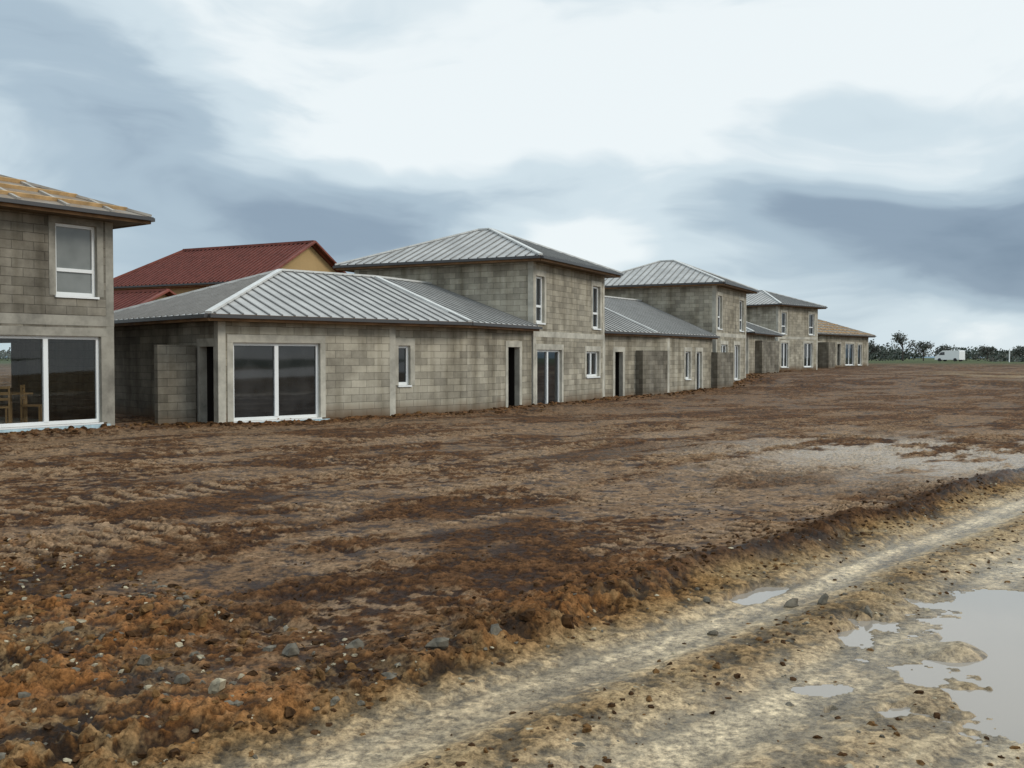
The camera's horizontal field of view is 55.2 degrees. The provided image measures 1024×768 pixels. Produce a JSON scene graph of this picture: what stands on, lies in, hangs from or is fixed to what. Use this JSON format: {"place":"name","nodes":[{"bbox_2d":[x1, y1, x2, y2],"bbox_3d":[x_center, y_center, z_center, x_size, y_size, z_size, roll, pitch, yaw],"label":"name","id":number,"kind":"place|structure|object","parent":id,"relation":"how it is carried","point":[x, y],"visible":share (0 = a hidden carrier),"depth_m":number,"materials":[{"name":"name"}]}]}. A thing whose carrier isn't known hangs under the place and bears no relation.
{"place":"outdoors","nodes":[
{"label":"outdoors","id":0,"kind":"place"},
{"bbox_2d":[0,358,1023,767],"bbox_3d":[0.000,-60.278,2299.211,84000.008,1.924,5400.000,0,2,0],"label":"muddy ground","id":1,"kind":"structure","parent":0,"point":[824,438],"depth_m":7.78,"materials":[{"name":"brown soil"}]},
{"bbox_2d":[0,417,55,423],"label":"floor and ceiling slabs","id":2,"kind":"structure","parent":1,"relation":"on","point":[14,420],"depth_m":24.71,"materials":[{"name":"paint"}]},
{"bbox_2d":[0,385,41,423],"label":"table and chairs","id":3,"kind":"object","parent":2,"relation":"on","point":[23,412],"visible":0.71,"depth_m":22.71,"materials":[{"name":"brown wood"}]},
{"bbox_2d":[0,209,114,432],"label":"walls","id":4,"kind":"structure","parent":1,"relation":"on","point":[31,304],"depth_m":23.12,"materials":[{"name":"concrete"}]},
{"bbox_2d":[0,223,103,429],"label":"window frames","id":5,"kind":"structure","parent":4,"relation":"attached to","point":[45,390],"depth_m":22.54,"materials":[{"name":"white plastic"}]},
{"bbox_2d":[56,226,90,293],"bbox_3d":[-11.623,-1.331,20.819,0.001,4.610,6.060,1,2,36],"label":"window glass","id":6,"kind":"object","parent":4,"relation":"attached to","point":[73,248],"visible":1,"depth_m":22.76,"materials":[{"name":"grey glass"}]},
{"bbox_2d":[0,197,154,228],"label":"eaves and gutters","id":7,"kind":"object","parent":4,"relation":"on","point":[119,220],"visible":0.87,"depth_m":22.08,"materials":[{"name":"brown metal"}]},
{"bbox_2d":[0,174,151,216],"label":"roof","id":8,"kind":"structure","parent":7,"relation":"on","point":[14,188],"depth_m":22.54,"materials":[{"name":"brown wood"}]},
{"bbox_2d":[153,294,167,300],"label":"walls","id":9,"kind":"structure","parent":1,"relation":"on","point":[163,296],"depth_m":47.30,"materials":[{"name":"paint"}]},
{"bbox_2d":[114,289,176,310],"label":"roof","id":10,"kind":"structure","parent":9,"relation":"on","point":[125,298],"depth_m":47.08,"materials":[{"name":"red tile"}]},
{"bbox_2d":[154,345,195,424],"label":"terrace screen wall","id":11,"kind":"structure","parent":1,"relation":"on","point":[175,382],"depth_m":24.36,"materials":[{"name":"concrete"}]},
{"bbox_2d":[114,247,335,294],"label":"walls","id":12,"kind":"structure","parent":1,"relation":"on","point":[310,259],"depth_m":52.37,"materials":[{"name":"paint"}]},
{"bbox_2d":[113,240,345,286],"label":"roof","id":13,"kind":"structure","parent":12,"relation":"on","point":[213,264],"depth_m":52.88,"materials":[{"name":"red tile"}]},
{"bbox_2d":[114,282,224,289],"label":"eaves and gutters","id":14,"kind":"object","parent":13,"relation":"attached to","point":[167,285],"visible":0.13,"depth_m":51.53,"materials":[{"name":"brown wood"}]},
{"bbox_2d":[114,262,604,422],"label":"walls","id":15,"kind":"structure","parent":1,"relation":"on","point":[456,369],"depth_m":28.80,"materials":[{"name":"concrete"}]},
{"bbox_2d":[114,255,622,330],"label":"eaves and gutters","id":16,"kind":"object","parent":15,"relation":"on","point":[548,260],"visible":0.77,"depth_m":28.49,"materials":[{"name":"grey metal"}]},
{"bbox_2d":[114,228,621,325],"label":"roof","id":17,"kind":"structure","parent":16,"relation":"on","point":[291,292],"depth_m":29.46,"materials":[{"name":"grey metal"}]},
{"bbox_2d":[207,278,595,421],"bbox_3d":[-1.597,-1.362,31.317,1.583,4.550,18.047,1,2,38],"label":"window glass","id":18,"kind":"object","parent":15,"relation":"attached to","point":[253,381],"visible":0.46,"depth_m":25.44,"materials":[{"name":"black glass"}]},
{"bbox_2d":[233,276,600,422],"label":"window frames","id":19,"kind":"structure","parent":15,"relation":"attached to","point":[276,401],"depth_m":25.99,"materials":[{"name":"white plastic"}]},
{"bbox_2d":[0,370,790,435],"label":"soil bank","id":20,"kind":"structure","parent":1,"relation":"on","point":[751,375],"depth_m":27.41,"materials":[{"name":"brown soil"}]},
{"bbox_2d":[0,342,1023,360],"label":"distant hedge line","id":21,"kind":"object","parent":1,"relation":"on","point":[890,353],"visible":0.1,"depth_m":219.79,"materials":[{"name":"green plant"}]},
{"bbox_2d":[0,450,1023,767],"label":"stones and clods","id":22,"kind":"object","parent":1,"relation":"on","point":[292,650],"visible":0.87,"depth_m":5.86,"materials":[{"name":"soil"}]},
{"bbox_2d":[636,350,667,395],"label":"terrace screen wall","id":23,"kind":"structure","parent":1,"relation":"on","point":[652,372],"depth_m":42.68,"materials":[{"name":"concrete"}]},
{"bbox_2d":[604,286,745,396],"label":"walls","id":24,"kind":"structure","parent":1,"relation":"on","point":[697,306],"depth_m":49.99,"materials":[{"name":"concrete"}]},
{"bbox_2d":[615,297,740,395],"bbox_3d":[8.665,-2.009,48.071,1.025,4.950,16.551,1,2,34],"label":"window glass","id":25,"kind":"object","parent":24,"relation":"attached to","point":[616,373],"visible":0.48,"depth_m":46.71,"materials":[{"name":"black glass"}]},
{"bbox_2d":[605,282,758,338],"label":"eaves and gutters","id":26,"kind":"object","parent":24,"relation":"on","point":[746,290],"visible":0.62,"depth_m":49.75,"materials":[{"name":"grey metal"}]},
{"bbox_2d":[605,260,757,335],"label":"roof","id":27,"kind":"structure","parent":26,"relation":"on","point":[628,315],"depth_m":49.60,"materials":[{"name":"grey metal"}]},
{"bbox_2d":[685,296,743,388],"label":"window frames","id":28,"kind":"structure","parent":24,"relation":"attached to","point":[687,378],"depth_m":50.89,"materials":[{"name":"white plastic"}]},
{"bbox_2d":[711,352,732,388],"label":"terrace screen wall","id":29,"kind":"structure","parent":1,"relation":"on","point":[721,369],"depth_m":49.56,"materials":[{"name":"concrete"}]},
{"bbox_2d":[729,587,788,604],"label":"puddle water","id":30,"kind":"structure","parent":1,"relation":"on","point":[760,595],"depth_m":7.40,"materials":[{"name":"beige liquid"}]},
{"bbox_2d":[755,340,778,373],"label":"terrace screen wall","id":31,"kind":"structure","parent":1,"relation":"on","point":[766,356],"depth_m":68.40,"materials":[{"name":"concrete"}]},
{"bbox_2d":[746,306,817,373],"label":"walls","id":32,"kind":"structure","parent":1,"relation":"on","point":[796,337],"depth_m":78.39,"materials":[{"name":"concrete"}]},
{"bbox_2d":[746,303,827,336],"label":"eaves and gutters","id":33,"kind":"object","parent":32,"relation":"on","point":[780,304],"visible":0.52,"depth_m":76.91,"materials":[{"name":"grey metal"}]},
{"bbox_2d":[746,290,826,334],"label":"roof","id":34,"kind":"structure","parent":33,"relation":"on","point":[763,297],"depth_m":78.76,"materials":[{"name":"grey metal"}]},
{"bbox_2d":[781,313,812,365],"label":"window glass","id":35,"kind":"object","parent":32,"relation":"attached to","point":[810,324],"visible":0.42,"depth_m":80.25,"materials":[{"name":"grey glass"}]},
{"bbox_2d":[781,312,812,367],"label":"window frames","id":36,"kind":"structure","parent":32,"relation":"attached to","point":[783,366],"depth_m":80.50,"materials":[{"name":"white plastic"}]},
{"bbox_2d":[791,684,853,696],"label":"puddle water","id":37,"kind":"structure","parent":1,"relation":"on","point":[826,690],"depth_m":5.29,"materials":[{"name":"beige liquid"}]},
{"bbox_2d":[817,342,834,367],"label":"terrace screen wall","id":38,"kind":"structure","parent":1,"relation":"on","point":[826,354],"depth_m":87.94,"materials":[{"name":"concrete"}]},
{"bbox_2d":[818,335,867,366],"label":"walls","id":39,"kind":"structure","parent":1,"relation":"on","point":[842,341],"depth_m":93.81,"materials":[{"name":"concrete"}]},
{"bbox_2d":[818,333,875,337],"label":"eaves and gutters","id":40,"kind":"object","parent":39,"relation":"on","point":[847,335],"visible":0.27,"depth_m":92.11,"materials":[{"name":"grey metal"}]},
{"bbox_2d":[818,319,875,335],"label":"roof","id":41,"kind":"structure","parent":40,"relation":"on","point":[826,327],"depth_m":94.38,"materials":[{"name":"brown wood"}]},
{"bbox_2d":[837,344,859,364],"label":"window glass","id":42,"kind":"object","parent":39,"relation":"attached to","point":[850,355],"visible":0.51,"depth_m":94.23,"materials":[{"name":"glass"}]},
{"bbox_2d":[845,344,860,365],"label":"window frames","id":43,"kind":"structure","parent":39,"relation":"attached to","point":[848,364],"depth_m":94.98,"materials":[{"name":"white plastic"}]},
{"bbox_2d":[868,339,879,360],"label":"bare tree","id":44,"kind":"object","parent":1,"relation":"on","point":[871,349],"visible":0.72,"depth_m":204.49,"materials":[{"name":"green plant"}]},
{"bbox_2d":[891,330,920,360],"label":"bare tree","id":45,"kind":"object","parent":1,"relation":"on","point":[899,340],"visible":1,"depth_m":197.76,"materials":[{"name":"green plant"}]},
{"bbox_2d":[914,341,934,360],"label":"bare tree","id":46,"kind":"object","parent":1,"relation":"on","point":[924,347],"visible":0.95,"depth_m":199.87,"materials":[{"name":"green plant"}]},
{"bbox_2d":[837,589,1023,746],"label":"puddle water","id":47,"kind":"structure","parent":1,"relation":"on","point":[990,623],"depth_m":5.85,"materials":[{"name":"beige liquid"}]},
{"bbox_2d":[936,344,951,353],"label":"bare tree","id":48,"kind":"object","parent":1,"relation":"on","point":[941,349],"visible":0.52,"depth_m":206.12,"materials":[{"name":"green plant"}]},
{"bbox_2d":[935,350,964,360],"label":"parked van","id":49,"kind":"object","parent":1,"relation":"on","point":[953,355],"visible":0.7,"depth_m":178.80,"materials":[{"name":"white paint"}]},
{"bbox_2d":[977,344,996,360],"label":"bare tree","id":50,"kind":"object","parent":1,"relation":"on","point":[986,350],"visible":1,"depth_m":203.77,"materials":[{"name":"green plant"}]},
{"bbox_2d":[987,355,1023,361],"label":"hedge","id":51,"kind":"object","parent":1,"relation":"on","point":[1015,358],"visible":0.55,"depth_m":159.51,"materials":[{"name":"green plant"}]},
{"bbox_2d":[1010,346,1023,356],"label":"bare tree","id":52,"kind":"object","parent":1,"relation":"on","point":[1019,350],"visible":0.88,"depth_m":205.69,"materials":[{"name":"green plant"}]},
{"bbox_2d":[0,0,1023,355],"label":"sky","id":53,"kind":"structure","parent":0,"point":[861,160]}
]}

